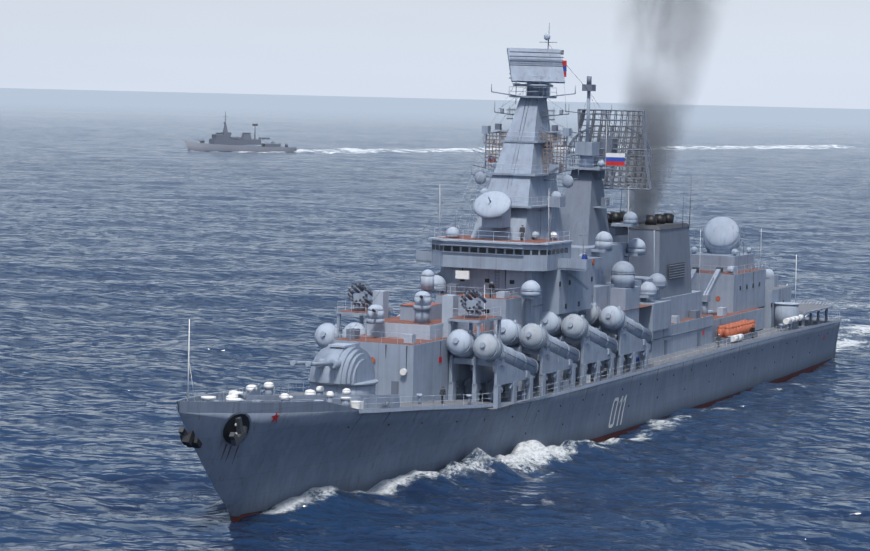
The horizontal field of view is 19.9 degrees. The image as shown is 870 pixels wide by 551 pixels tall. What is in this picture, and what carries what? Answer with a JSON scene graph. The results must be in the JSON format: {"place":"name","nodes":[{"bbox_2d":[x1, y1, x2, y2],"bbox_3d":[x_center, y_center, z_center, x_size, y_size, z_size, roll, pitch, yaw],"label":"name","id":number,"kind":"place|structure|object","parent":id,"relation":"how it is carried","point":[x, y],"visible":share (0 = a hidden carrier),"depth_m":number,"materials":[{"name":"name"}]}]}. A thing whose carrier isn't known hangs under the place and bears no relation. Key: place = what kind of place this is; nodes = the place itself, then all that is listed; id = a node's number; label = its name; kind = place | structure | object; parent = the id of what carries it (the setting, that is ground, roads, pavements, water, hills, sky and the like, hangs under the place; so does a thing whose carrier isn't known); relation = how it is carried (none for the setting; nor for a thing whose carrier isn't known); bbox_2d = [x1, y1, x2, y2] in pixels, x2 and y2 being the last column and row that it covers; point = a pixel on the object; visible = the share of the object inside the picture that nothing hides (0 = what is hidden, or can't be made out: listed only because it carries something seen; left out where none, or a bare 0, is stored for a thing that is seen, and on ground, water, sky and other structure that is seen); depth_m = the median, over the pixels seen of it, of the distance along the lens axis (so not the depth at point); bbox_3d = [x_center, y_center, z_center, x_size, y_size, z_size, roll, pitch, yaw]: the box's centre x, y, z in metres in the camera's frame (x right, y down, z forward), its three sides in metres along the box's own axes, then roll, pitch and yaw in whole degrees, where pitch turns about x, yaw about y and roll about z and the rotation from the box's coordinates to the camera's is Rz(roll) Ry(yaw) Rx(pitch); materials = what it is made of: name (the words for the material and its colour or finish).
{"place":"outdoors","nodes":[
{"label":"outdoors","id":0,"kind":"place"},
{"bbox_2d":[0,106,869,550],"bbox_3d":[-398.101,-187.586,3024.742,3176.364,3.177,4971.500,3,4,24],"label":"sea water","id":1,"kind":"structure","parent":0,"point":[156,226],"depth_m":473.09,"materials":[{"name":"blue liquid"}]},
{"bbox_2d":[140,469,229,516],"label":"bow wave","id":2,"kind":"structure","parent":1,"relation":"on","point":[200,495],"depth_m":235.70,"materials":[{"name":"blue liquid"}]},
{"bbox_2d":[185,111,296,152],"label":"corvette","id":3,"kind":"object","parent":1,"relation":"on","point":[224,141],"visible":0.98,"depth_m":1614.00,"materials":[{"name":"grey metal"}]},
{"bbox_2d":[190,150,299,152],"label":"bow foam","id":4,"kind":"object","parent":1,"relation":"on","point":[257,152],"depth_m":1618.00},
{"bbox_2d":[177,23,840,521],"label":"cruiser","id":5,"kind":"object","parent":1,"relation":"on","point":[553,315],"visible":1,"depth_m":276.37,"materials":[{"name":"paint"}]},
{"bbox_2d":[257,384,811,514],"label":"bow foam","id":6,"kind":"object","parent":1,"relation":"on","point":[528,451],"depth_m":253.51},
{"bbox_2d":[242,382,853,525],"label":"bow wave","id":7,"kind":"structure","parent":1,"relation":"on","point":[698,430],"depth_m":258.26,"materials":[{"name":"blue liquid"}]},
{"bbox_2d":[294,145,864,153],"bbox_3d":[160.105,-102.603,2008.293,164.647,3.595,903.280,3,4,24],"label":"ship wake","id":8,"kind":"object","parent":1,"relation":"on","point":[470,149],"depth_m":1828.95,"materials":[{"name":"liquid"}]},
{"bbox_2d":[829,304,869,340],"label":"stern wake","id":9,"kind":"object","parent":1,"relation":"on","point":[857,326],"depth_m":444.83,"materials":[{"name":"liquid"}]},
{"bbox_2d":[836,327,869,354],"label":"stern wake","id":10,"kind":"object","parent":1,"relation":"on","point":[855,343],"depth_m":411.64,"materials":[{"name":"liquid"}]},
{"bbox_2d":[0,88,869,308],"bbox_3d":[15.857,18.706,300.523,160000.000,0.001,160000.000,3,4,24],"label":"sea","id":11,"kind":"structure","parent":0,"point":[226,102],"depth_m":9917.12,"materials":[{"name":"liquid"}]},
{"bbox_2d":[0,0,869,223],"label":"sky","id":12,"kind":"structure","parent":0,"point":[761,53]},
{"bbox_2d":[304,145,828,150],"bbox_3d":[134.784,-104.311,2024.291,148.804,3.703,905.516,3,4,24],"label":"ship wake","id":13,"kind":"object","parent":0,"point":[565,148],"depth_m":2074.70,"materials":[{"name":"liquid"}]}
]}

